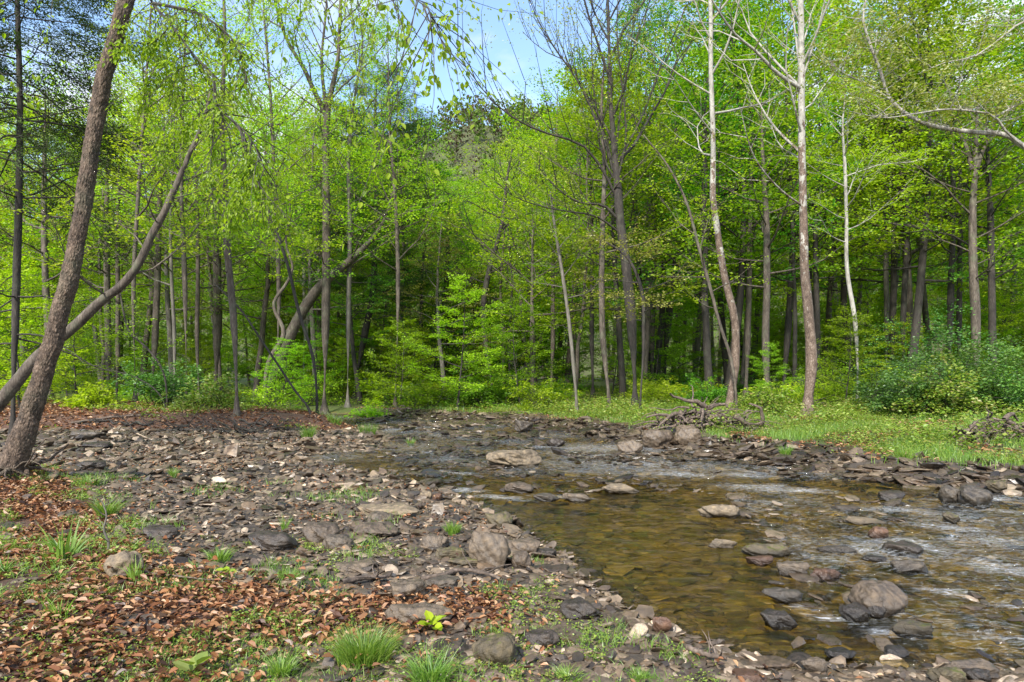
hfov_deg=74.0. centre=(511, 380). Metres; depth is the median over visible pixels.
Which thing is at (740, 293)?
woodland tree
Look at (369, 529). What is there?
boulder
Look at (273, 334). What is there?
understory tree
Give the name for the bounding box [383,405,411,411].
stick pile
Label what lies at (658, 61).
woodland tree
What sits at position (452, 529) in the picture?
grass tuft
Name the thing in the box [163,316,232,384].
understory tree
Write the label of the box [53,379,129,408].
bank shrub
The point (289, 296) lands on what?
woodland tree
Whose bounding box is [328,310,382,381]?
understory tree
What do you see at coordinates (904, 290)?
forest tree
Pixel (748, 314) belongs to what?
forest tree
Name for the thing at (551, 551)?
river stone
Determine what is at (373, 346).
understory tree
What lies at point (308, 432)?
grass tuft
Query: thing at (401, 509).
boulder
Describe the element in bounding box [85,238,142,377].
woodland tree
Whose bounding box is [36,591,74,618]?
grass tuft
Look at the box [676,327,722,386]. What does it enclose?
understory tree
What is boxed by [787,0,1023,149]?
reaching sycamore
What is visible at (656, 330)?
understory tree
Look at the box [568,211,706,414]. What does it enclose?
olive leaf tree
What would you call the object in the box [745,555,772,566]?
boulder
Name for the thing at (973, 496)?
boulder
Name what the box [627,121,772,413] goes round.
thin bent tree
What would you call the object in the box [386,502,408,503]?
flat stone
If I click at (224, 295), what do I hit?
woodland tree
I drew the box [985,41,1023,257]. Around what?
woodland tree
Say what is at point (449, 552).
boulder
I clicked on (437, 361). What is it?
understory tree
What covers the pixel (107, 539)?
bare sapling
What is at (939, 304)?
woodland tree
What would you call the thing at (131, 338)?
understory tree
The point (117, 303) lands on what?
forest tree
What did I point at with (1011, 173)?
woodland tree
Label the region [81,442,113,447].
boulder
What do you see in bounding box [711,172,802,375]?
woodland tree
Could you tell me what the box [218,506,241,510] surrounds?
flat stone
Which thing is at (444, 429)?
riffle stones
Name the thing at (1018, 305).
understory tree
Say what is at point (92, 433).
boulder
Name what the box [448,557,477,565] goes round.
boulder
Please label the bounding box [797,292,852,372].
understory tree
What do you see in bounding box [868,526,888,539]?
boulder
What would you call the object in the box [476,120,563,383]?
woodland tree
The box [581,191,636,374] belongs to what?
woodland tree
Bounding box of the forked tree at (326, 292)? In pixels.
[237,0,414,413]
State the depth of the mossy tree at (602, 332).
27.38 m
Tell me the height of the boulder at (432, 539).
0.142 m
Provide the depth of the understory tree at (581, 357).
60.47 m
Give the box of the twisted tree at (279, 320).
[241,156,342,402]
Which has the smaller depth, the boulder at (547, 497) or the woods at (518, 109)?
the boulder at (547, 497)
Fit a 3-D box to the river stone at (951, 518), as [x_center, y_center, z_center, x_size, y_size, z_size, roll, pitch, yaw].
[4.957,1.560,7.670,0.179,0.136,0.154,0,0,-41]
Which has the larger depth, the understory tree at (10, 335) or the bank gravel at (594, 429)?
the understory tree at (10, 335)
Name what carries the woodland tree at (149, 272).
on the ground at (716, 618)
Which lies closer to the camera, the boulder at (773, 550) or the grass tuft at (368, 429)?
the boulder at (773, 550)
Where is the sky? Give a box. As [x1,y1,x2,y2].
[0,0,1023,215]
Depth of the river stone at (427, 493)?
8.92 m
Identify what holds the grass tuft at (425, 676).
on the ground at (716, 618)
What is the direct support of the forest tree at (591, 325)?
on the ground at (716, 618)
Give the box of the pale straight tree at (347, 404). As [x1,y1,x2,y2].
[283,0,414,407]
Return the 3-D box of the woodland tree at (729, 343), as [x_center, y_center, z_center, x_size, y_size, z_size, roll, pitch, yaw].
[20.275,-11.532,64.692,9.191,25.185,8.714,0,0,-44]
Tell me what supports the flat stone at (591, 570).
on the gravel at (404, 525)
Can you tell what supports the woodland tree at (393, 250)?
on the ground at (716, 618)
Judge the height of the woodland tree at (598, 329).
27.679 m
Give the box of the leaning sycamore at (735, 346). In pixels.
[613,0,819,412]
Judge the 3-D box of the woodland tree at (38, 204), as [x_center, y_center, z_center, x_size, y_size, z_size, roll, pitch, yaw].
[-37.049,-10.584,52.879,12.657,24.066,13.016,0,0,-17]
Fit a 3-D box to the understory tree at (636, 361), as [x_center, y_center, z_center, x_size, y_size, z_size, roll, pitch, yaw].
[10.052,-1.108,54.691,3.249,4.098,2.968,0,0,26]
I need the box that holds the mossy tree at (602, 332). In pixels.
[499,27,710,409]
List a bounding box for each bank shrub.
[0,361,86,400]
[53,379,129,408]
[105,357,227,406]
[153,372,259,408]
[240,378,297,407]
[256,366,353,406]
[343,400,391,418]
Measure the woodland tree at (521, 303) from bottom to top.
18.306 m
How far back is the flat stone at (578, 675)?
3.47 m
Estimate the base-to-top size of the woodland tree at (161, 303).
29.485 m
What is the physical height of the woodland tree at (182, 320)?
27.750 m
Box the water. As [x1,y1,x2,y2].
[298,413,1023,669]
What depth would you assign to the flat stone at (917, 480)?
10.36 m
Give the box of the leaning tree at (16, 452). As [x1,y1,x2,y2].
[0,0,543,484]
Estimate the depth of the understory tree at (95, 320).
25.76 m
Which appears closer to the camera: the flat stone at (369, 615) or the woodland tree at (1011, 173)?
the flat stone at (369, 615)
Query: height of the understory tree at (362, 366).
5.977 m
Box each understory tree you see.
[0,252,91,408]
[0,254,114,386]
[0,304,68,389]
[0,306,39,376]
[0,315,19,377]
[0,318,18,382]
[2,285,133,393]
[19,319,107,398]
[30,329,87,386]
[54,346,73,390]
[56,325,115,382]
[58,334,114,384]
[74,324,140,386]
[111,318,179,384]
[115,343,167,388]
[119,340,165,382]
[127,328,187,388]
[161,319,223,386]
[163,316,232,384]
[165,304,232,387]
[176,339,228,387]
[205,341,248,391]
[212,299,300,383]
[230,302,304,374]
[243,309,330,395]
[245,339,292,393]
[246,287,345,382]
[249,320,302,377]
[250,337,319,407]
[260,341,297,391]
[290,332,350,399]
[292,319,345,370]
[294,300,378,377]
[300,317,360,396]
[303,295,392,395]
[303,333,362,396]
[320,337,367,397]
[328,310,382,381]
[337,342,384,379]
[340,331,389,380]
[357,318,407,378]
[359,323,426,384]
[364,316,445,406]
[364,334,393,379]
[380,264,480,389]
[383,316,443,384]
[393,271,506,406]
[404,293,469,378]
[404,312,465,378]
[413,346,439,384]
[415,333,459,377]
[418,290,506,381]
[436,272,529,382]
[439,333,474,383]
[449,289,543,384]
[454,313,517,384]
[457,331,519,386]
[458,323,527,391]
[465,290,569,403]
[465,310,528,385]
[491,285,566,385]
[507,283,586,382]
[522,333,571,384]
[528,294,600,387]
[537,344,565,384]
[560,323,601,378]
[578,306,661,393]
[595,313,641,380]
[607,278,698,389]
[616,339,660,382]
[626,294,721,381]
[627,344,643,381]
[637,311,691,379]
[661,325,699,382]
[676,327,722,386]
[713,289,803,386]
[713,353,739,385]
[726,293,804,387]
[740,316,804,383]
[746,341,803,400]
[749,328,800,387]
[756,296,804,384]
[757,317,804,372]
[760,319,802,381]
[774,318,830,379]
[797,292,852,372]
[797,305,851,376]
[797,315,872,383]
[800,302,896,403]
[820,273,929,375]
[820,344,843,374]
[834,308,894,374]
[842,305,922,376]
[858,341,882,374]
[859,337,904,380]
[860,314,922,363]
[872,312,938,383]
[905,292,1019,375]
[936,277,1023,378]
[946,269,1023,375]
[946,297,1023,370]
[985,297,1023,373]
[998,316,1023,368]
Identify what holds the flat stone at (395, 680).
on the ground at (716, 618)
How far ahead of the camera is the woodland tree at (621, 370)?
33.75 m
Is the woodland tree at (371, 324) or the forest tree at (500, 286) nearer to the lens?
the forest tree at (500, 286)
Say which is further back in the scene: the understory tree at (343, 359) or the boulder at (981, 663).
the understory tree at (343, 359)
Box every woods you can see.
[4,89,1023,377]
[96,89,1013,257]
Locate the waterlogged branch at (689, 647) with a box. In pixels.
[686,629,726,659]
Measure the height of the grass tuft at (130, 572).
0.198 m
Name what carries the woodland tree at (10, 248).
on the ground at (716, 618)
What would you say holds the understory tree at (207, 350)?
on the ground at (716, 618)
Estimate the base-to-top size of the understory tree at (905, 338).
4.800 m
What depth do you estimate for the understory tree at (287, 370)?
45.66 m
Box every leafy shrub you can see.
[392,375,458,408]
[437,373,521,405]
[615,362,669,393]
[728,381,794,414]
[791,344,884,397]
[835,360,917,408]
[853,351,976,417]
[858,299,1022,397]
[883,328,1023,414]
[891,348,1016,419]
[946,336,1023,414]
[968,349,1023,417]
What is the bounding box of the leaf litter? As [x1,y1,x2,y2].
[0,398,1023,681]
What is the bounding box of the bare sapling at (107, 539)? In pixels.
[91,495,117,554]
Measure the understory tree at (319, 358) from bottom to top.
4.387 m
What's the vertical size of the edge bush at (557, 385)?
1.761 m
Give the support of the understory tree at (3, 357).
on the ground at (716, 618)
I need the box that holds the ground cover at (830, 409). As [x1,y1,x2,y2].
[0,383,1023,681]
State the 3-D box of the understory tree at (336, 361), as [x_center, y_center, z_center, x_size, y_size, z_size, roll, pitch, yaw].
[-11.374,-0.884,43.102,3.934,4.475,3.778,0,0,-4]
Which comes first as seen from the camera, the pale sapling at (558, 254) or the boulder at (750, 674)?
the boulder at (750, 674)
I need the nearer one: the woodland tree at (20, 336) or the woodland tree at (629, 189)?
the woodland tree at (20, 336)
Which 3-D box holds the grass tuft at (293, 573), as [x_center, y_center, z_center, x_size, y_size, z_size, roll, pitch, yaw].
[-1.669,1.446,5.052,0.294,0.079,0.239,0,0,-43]
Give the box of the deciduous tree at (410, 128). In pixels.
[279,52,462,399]
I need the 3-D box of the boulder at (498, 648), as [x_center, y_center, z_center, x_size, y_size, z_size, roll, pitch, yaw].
[-0.097,1.463,3.672,0.236,0.194,0.213,0,0,-10]
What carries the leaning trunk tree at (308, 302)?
on the ground at (716, 618)
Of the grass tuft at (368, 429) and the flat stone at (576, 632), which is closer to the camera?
the flat stone at (576, 632)
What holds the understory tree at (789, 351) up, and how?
on the ground at (716, 618)
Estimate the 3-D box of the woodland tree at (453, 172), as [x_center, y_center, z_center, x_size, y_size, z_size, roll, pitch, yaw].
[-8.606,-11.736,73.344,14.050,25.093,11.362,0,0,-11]
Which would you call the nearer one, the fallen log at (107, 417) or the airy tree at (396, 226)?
the fallen log at (107, 417)
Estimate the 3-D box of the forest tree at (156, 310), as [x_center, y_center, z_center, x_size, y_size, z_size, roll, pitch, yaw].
[-18.359,-7.425,34.535,8.625,18.743,7.790,0,0,17]
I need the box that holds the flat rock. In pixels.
[78,458,97,461]
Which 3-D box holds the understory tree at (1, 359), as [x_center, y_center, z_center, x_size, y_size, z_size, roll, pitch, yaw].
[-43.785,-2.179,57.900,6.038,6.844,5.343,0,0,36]
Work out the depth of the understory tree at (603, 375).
52.84 m
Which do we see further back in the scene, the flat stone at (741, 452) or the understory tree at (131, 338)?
the understory tree at (131, 338)
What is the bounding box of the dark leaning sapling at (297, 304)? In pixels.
[225,130,355,413]
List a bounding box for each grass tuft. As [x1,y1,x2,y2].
[0,551,26,576]
[29,516,101,560]
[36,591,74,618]
[74,476,105,484]
[83,496,133,517]
[114,553,148,581]
[166,466,180,477]
[194,545,237,562]
[255,647,303,678]
[276,513,293,529]
[278,566,303,579]
[300,425,320,437]
[317,619,411,668]
[324,411,347,425]
[355,421,378,434]
[387,641,474,681]
[403,437,418,445]
[442,519,462,535]
[549,662,590,681]
[619,663,655,681]
[775,444,796,454]
[890,446,919,458]
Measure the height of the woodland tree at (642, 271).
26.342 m
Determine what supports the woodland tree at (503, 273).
on the ground at (716, 618)
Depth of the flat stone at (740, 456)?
13.62 m
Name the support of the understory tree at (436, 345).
on the ground at (716, 618)
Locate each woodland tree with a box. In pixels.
[0,90,132,390]
[0,91,99,342]
[0,91,130,350]
[0,96,110,347]
[0,119,57,320]
[0,121,56,310]
[0,124,57,324]
[0,127,26,302]
[0,153,146,384]
[0,182,56,381]
[0,212,33,283]
[2,159,121,372]
[5,115,129,386]
[7,127,183,384]
[22,87,234,398]
[23,95,194,394]
[31,91,163,385]
[52,180,127,375]
[60,87,239,388]
[70,120,169,383]
[72,159,174,382]
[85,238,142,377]
[92,90,264,393]
[93,180,146,320]
[99,124,191,378]
[103,161,165,371]
[111,111,272,387]
[130,220,224,327]
[132,86,306,393]
[134,87,298,385]
[136,77,285,387]
[137,211,227,373]
[158,76,353,402]
[162,143,234,349]
[162,185,230,372]
[190,84,347,387]
[191,111,354,393]
[193,203,241,326]
[200,153,289,384]
[224,185,300,354]
[225,168,300,317]
[232,95,414,400]
[235,120,400,311]
[236,166,296,324]
[238,104,312,330]
[242,115,400,384]
[243,112,394,397]
[262,116,399,394]
[280,170,414,403]
[281,84,410,381]
[306,100,392,315]
[321,117,441,374]
[329,138,432,376]
[330,118,466,381]
[333,124,445,375]
[342,169,465,380]
[354,267,433,377]
[356,158,425,374]
[360,161,500,380]
[361,185,462,373]
[378,167,468,368]
[380,211,522,386]
[392,157,484,369]
[394,203,496,386]
[409,179,497,349]
[412,205,481,380]
[416,211,490,378]
[428,170,526,369]
[433,215,505,381]
[434,140,573,385]
[449,137,598,382]
[451,186,564,337]
[466,152,568,383]
[468,60,645,389]
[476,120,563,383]
[476,138,586,384]
[483,72,653,399]
[487,184,545,364]
[492,102,636,382]
[493,93,633,383]
[493,154,557,327]
[512,48,720,399]
[523,196,598,357]
[528,209,580,380]
[539,0,735,382]
[539,0,747,384]
[547,188,624,381]
[550,194,607,346]
[555,137,625,383]
[560,65,683,385]
[566,268,637,378]
[567,87,708,374]
[568,127,658,382]
[570,267,637,378]
[571,57,681,299]
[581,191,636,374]
[585,0,837,390]
[595,13,809,384]
[605,11,798,384]
[608,65,754,383]
[612,0,860,393]
[622,186,728,372]
[623,242,696,374]
[624,172,712,381]
[656,40,746,381]
[657,184,780,383]
[667,0,934,388]
[669,30,858,381]
[670,0,841,392]
[672,0,849,374]
[674,180,728,349]
[682,123,726,382]
[686,23,808,373]
[687,240,743,375]
[691,0,876,396]
[691,132,772,384]
[693,275,755,380]
[709,127,798,374]
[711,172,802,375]
[711,258,743,368]
[739,0,928,371]
[739,127,829,381]
[746,0,999,378]
[751,184,829,371]
[753,218,802,340]
[755,216,799,367]
[766,0,1023,358]
[771,82,940,370]
[779,0,1023,383]
[780,109,936,378]
[783,1,1014,368]
[796,122,881,368]
[797,192,899,324]
[797,232,856,368]
[798,222,880,364]
[801,119,938,324]
[825,224,898,352]
[835,2,1023,372]
[837,166,940,342]
[838,38,968,322]
[838,202,910,325]
[840,73,982,370]
[869,223,930,348]
[871,0,1022,366]
[899,241,985,342]
[900,246,987,356]
[910,88,1017,343]
[912,0,1023,281]
[912,5,1023,356]
[913,122,1009,370]
[916,91,1023,375]
[920,215,987,362]
[927,192,1003,364]
[928,140,1023,376]
[937,0,1023,292]
[938,0,1023,269]
[946,79,1023,327]
[962,93,1023,315]
[963,188,1023,359]
[977,173,1023,269]
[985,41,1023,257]
[987,163,1023,282]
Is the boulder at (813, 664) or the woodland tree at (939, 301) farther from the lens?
the woodland tree at (939, 301)
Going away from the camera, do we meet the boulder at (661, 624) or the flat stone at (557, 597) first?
the boulder at (661, 624)
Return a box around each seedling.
[172,651,211,673]
[216,566,235,577]
[417,610,445,630]
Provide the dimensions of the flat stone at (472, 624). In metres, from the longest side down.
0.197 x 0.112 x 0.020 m
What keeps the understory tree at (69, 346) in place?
on the ground at (716, 618)
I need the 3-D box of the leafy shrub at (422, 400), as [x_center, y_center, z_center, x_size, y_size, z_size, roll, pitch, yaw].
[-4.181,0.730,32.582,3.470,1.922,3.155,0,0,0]
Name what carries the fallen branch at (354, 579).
on the ground at (716, 618)
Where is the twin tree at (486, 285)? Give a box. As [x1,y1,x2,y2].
[403,123,563,385]
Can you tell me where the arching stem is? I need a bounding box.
[93,356,166,409]
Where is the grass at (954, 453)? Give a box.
[0,399,1023,681]
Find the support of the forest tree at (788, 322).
on the ground at (716, 618)
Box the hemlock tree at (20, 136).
[0,0,191,437]
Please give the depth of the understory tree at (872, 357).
51.00 m
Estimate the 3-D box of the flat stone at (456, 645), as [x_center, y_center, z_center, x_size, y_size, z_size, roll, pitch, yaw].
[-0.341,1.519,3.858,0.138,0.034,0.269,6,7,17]
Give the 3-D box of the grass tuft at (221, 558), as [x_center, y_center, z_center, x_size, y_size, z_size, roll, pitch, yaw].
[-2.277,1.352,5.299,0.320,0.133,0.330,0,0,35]
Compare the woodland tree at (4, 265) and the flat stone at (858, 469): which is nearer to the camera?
the flat stone at (858, 469)
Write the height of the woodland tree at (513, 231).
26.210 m
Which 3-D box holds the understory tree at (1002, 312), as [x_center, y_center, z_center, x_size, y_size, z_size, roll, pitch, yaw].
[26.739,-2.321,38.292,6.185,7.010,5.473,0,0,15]
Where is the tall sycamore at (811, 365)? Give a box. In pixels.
[653,0,877,415]
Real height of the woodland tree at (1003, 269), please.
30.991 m
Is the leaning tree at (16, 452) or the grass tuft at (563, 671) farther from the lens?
the leaning tree at (16, 452)
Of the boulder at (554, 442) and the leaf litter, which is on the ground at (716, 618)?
the leaf litter
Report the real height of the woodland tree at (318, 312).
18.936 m
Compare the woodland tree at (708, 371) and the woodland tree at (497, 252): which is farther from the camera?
the woodland tree at (497, 252)
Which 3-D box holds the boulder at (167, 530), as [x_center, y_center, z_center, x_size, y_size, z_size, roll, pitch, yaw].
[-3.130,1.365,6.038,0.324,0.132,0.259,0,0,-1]
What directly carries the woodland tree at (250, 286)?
on the ground at (716, 618)
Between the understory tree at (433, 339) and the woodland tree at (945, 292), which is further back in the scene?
the woodland tree at (945, 292)
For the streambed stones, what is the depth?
7.15 m
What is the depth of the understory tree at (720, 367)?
60.48 m
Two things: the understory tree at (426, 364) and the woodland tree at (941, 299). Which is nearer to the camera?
the understory tree at (426, 364)
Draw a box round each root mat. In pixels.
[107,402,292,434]
[215,412,309,430]
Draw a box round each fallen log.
[71,413,152,424]
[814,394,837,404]
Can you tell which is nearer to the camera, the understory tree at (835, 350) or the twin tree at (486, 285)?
the twin tree at (486, 285)
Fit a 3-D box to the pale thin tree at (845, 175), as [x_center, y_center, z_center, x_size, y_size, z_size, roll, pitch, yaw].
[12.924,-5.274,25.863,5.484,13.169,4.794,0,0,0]
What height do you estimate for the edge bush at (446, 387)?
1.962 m
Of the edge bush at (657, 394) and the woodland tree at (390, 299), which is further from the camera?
the woodland tree at (390, 299)
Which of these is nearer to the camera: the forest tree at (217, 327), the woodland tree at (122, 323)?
the forest tree at (217, 327)
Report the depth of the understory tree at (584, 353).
56.72 m
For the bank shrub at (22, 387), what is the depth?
26.06 m
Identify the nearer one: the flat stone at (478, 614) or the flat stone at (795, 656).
the flat stone at (795, 656)
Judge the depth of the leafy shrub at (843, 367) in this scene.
33.37 m
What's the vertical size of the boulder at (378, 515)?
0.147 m
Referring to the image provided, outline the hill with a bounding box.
[0,123,1023,377]
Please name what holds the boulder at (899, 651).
on the water
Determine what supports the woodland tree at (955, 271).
on the ground at (716, 618)
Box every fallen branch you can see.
[0,612,40,632]
[144,570,227,581]
[339,561,388,584]
[421,549,510,580]
[490,409,542,413]
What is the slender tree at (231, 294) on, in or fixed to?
on the ground at (716, 618)
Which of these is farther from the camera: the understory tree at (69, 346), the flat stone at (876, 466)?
the understory tree at (69, 346)
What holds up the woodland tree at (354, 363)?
on the ground at (716, 618)
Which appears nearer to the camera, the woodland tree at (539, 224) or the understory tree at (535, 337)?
the understory tree at (535, 337)
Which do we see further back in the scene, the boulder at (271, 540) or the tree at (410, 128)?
the tree at (410, 128)
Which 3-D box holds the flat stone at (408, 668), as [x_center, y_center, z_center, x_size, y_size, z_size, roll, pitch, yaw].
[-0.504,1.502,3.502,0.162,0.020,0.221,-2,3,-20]
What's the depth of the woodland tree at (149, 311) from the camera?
46.41 m
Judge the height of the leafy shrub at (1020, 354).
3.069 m
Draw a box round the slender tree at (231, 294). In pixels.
[129,0,312,415]
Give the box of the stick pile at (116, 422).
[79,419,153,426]
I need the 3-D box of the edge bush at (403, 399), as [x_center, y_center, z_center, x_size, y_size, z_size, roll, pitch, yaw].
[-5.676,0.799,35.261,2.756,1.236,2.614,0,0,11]
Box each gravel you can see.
[0,425,1023,681]
[382,408,1023,509]
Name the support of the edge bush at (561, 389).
on the ground at (716, 618)
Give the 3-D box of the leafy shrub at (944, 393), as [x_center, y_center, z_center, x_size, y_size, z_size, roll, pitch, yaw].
[12.270,0.191,19.520,3.273,2.313,3.372,0,0,0]
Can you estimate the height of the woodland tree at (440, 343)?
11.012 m
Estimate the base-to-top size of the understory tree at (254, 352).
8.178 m
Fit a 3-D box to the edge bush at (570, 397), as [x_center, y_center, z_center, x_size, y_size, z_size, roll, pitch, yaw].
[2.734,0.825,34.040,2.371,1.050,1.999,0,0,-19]
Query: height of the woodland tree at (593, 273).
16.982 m
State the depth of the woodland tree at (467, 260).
45.12 m
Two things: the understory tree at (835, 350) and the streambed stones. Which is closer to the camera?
the streambed stones
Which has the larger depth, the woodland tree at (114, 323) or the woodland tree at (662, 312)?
the woodland tree at (114, 323)
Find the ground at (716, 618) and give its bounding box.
[0,378,1023,681]
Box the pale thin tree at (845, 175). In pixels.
[779,64,948,398]
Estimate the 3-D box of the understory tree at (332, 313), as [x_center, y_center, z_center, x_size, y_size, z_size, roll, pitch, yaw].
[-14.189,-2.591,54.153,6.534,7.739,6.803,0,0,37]
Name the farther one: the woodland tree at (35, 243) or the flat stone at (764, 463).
the woodland tree at (35, 243)
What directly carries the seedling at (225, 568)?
on the ground at (716, 618)
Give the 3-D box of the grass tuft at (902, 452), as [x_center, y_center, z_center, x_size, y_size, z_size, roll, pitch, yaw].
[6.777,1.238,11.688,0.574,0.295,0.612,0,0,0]
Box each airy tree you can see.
[27,0,237,401]
[74,0,269,394]
[150,0,362,405]
[315,14,495,407]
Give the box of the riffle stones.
[302,415,1023,660]
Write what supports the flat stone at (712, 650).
on the ground at (716, 618)
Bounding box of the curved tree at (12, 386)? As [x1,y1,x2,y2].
[0,67,253,412]
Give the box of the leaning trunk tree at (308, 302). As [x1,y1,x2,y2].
[248,140,462,402]
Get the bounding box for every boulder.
[70,431,106,437]
[76,460,105,469]
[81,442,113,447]
[103,550,144,578]
[143,524,179,539]
[248,530,298,550]
[302,521,339,542]
[322,534,353,549]
[335,560,377,571]
[353,521,398,537]
[357,504,419,515]
[367,511,394,521]
[384,602,452,626]
[390,578,427,602]
[420,533,449,547]
[425,574,460,587]
[435,546,466,558]
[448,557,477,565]
[468,531,510,568]
[471,632,515,666]
[485,511,512,526]
[486,449,541,470]
[499,481,533,493]
[508,538,540,552]
[512,550,530,567]
[514,420,532,432]
[523,628,559,646]
[533,493,559,501]
[546,438,564,447]
[559,596,600,619]
[562,493,590,502]
[602,483,639,493]
[617,439,642,454]
[642,428,673,447]
[652,616,671,632]
[674,424,701,443]
[697,504,739,518]
[708,538,736,548]
[731,668,767,681]
[741,543,792,556]
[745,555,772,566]
[760,608,797,630]
[762,587,803,602]
[776,560,809,577]
[800,657,827,672]
[810,568,841,582]
[816,545,856,553]
[824,646,855,658]
[831,505,860,510]
[838,602,870,622]
[842,516,886,525]
[848,579,907,619]
[861,555,886,561]
[867,605,886,617]
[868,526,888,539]
[878,490,905,500]
[879,540,923,558]
[884,645,908,657]
[890,560,927,574]
[890,619,933,639]
[926,666,966,681]
[938,484,958,504]
[942,658,999,673]
[957,484,993,509]
[962,668,991,681]
[985,480,1007,492]
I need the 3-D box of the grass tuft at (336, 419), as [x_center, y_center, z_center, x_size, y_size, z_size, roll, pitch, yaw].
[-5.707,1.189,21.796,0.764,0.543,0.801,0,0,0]
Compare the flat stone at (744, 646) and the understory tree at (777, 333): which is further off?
the understory tree at (777, 333)
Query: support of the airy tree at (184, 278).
on the ground at (716, 618)
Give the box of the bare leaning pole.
[214,283,311,413]
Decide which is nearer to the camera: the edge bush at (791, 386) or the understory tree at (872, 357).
the edge bush at (791, 386)
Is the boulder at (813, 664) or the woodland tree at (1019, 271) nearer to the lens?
the boulder at (813, 664)
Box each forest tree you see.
[0,34,143,399]
[0,60,218,395]
[0,61,199,398]
[60,61,263,396]
[61,62,263,397]
[111,62,273,400]
[145,52,314,398]
[378,182,509,393]
[427,177,589,386]
[427,178,649,402]
[441,170,559,382]
[487,67,641,386]
[522,56,677,398]
[573,60,738,386]
[594,55,731,379]
[624,37,766,379]
[646,54,894,401]
[657,61,825,397]
[711,59,879,390]
[739,58,913,394]
[816,25,1019,372]
[819,44,967,365]
[830,50,983,369]
[848,38,1023,386]
[858,18,1023,353]
[858,28,1023,355]
[858,36,1023,393]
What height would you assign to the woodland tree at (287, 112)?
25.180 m
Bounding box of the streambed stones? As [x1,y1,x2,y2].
[310,418,1023,662]
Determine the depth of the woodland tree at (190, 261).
42.71 m
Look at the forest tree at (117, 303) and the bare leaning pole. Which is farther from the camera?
the forest tree at (117, 303)
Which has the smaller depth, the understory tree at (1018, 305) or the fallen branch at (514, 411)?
the fallen branch at (514, 411)
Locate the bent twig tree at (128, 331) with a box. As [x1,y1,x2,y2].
[92,284,191,405]
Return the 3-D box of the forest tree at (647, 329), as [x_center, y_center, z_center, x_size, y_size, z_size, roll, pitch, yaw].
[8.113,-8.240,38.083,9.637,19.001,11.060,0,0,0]
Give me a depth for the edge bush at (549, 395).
28.70 m
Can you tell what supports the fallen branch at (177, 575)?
on the ground at (716, 618)
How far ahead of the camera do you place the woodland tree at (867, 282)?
75.54 m
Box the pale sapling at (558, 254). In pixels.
[510,176,620,412]
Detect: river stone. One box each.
[418,490,431,498]
[432,493,442,500]
[538,548,556,557]
[942,511,959,524]
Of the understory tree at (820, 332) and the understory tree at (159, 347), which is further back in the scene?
the understory tree at (820, 332)
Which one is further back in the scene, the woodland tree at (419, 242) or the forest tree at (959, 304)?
the woodland tree at (419, 242)
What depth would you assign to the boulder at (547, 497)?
8.98 m
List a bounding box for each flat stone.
[53,529,73,538]
[115,514,135,520]
[143,540,162,550]
[199,504,222,506]
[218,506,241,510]
[219,656,240,667]
[233,501,246,506]
[257,515,277,519]
[259,648,277,659]
[291,483,302,490]
[316,669,362,681]
[326,510,355,515]
[326,582,361,593]
[332,480,359,483]
[344,482,354,490]
[353,537,366,543]
[366,611,376,619]
[378,677,403,681]
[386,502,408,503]
[401,663,422,681]
[402,653,430,660]
[415,514,428,520]
[425,555,438,559]
[427,636,450,644]
[428,596,447,601]
[432,638,468,654]
[438,636,462,655]
[457,532,470,540]
[463,529,472,534]
[464,612,486,621]
[468,621,485,631]
[487,672,509,681]
[502,523,522,533]
[510,626,528,634]
[530,552,555,557]
[534,563,568,571]
[534,669,554,677]
[536,625,574,643]
[540,592,570,600]
[550,591,571,597]
[562,667,585,680]
[564,587,589,594]
[566,626,582,639]
[568,667,598,681]
[569,661,588,668]
[578,568,600,576]
[603,663,623,672]
[604,613,626,626]
[617,587,640,595]
[625,619,655,633]
[628,623,647,637]
[686,654,696,663]
[705,648,717,658]
[714,657,745,668]
[725,638,738,645]
[727,451,751,455]
[736,454,748,458]
[736,644,750,649]
[748,656,792,668]
[757,461,773,466]
[786,652,811,667]
[847,468,871,471]
[862,464,887,468]
[869,470,884,476]
[872,678,895,681]
[879,654,908,667]
[892,475,914,485]
[898,457,918,464]
[903,468,932,470]
[903,479,926,482]
[904,477,923,485]
[959,471,992,479]
[961,475,973,482]
[990,673,999,678]
[991,673,1023,681]
[997,675,1023,681]
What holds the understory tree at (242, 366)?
on the ground at (716, 618)
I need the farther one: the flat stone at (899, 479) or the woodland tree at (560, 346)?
the woodland tree at (560, 346)
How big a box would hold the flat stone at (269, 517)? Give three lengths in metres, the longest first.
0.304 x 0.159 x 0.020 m
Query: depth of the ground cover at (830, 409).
13.58 m
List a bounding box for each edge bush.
[72,376,129,397]
[115,391,151,401]
[118,382,161,395]
[291,385,328,397]
[337,382,367,395]
[343,369,446,406]
[361,376,420,400]
[378,384,430,404]
[383,369,436,388]
[405,375,464,400]
[438,370,513,408]
[482,374,551,402]
[500,376,583,411]
[506,377,570,399]
[543,381,570,394]
[550,386,588,401]
[556,375,599,392]
[619,373,685,398]
[626,381,694,403]
[661,371,699,393]
[665,377,728,402]
[673,373,740,405]
[719,372,778,394]
[740,379,814,405]
[788,373,860,401]
[833,362,956,398]
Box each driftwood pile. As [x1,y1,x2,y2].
[633,385,781,433]
[943,408,1023,442]
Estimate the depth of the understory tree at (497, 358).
42.45 m
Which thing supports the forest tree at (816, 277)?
on the ground at (716, 618)
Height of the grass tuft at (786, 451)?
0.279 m
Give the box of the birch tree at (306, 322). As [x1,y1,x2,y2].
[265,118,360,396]
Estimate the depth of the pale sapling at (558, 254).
27.45 m
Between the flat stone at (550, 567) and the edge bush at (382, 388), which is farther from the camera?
the edge bush at (382, 388)
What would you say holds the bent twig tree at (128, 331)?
on the ground at (716, 618)
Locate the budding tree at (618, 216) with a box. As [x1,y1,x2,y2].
[422,0,716,409]

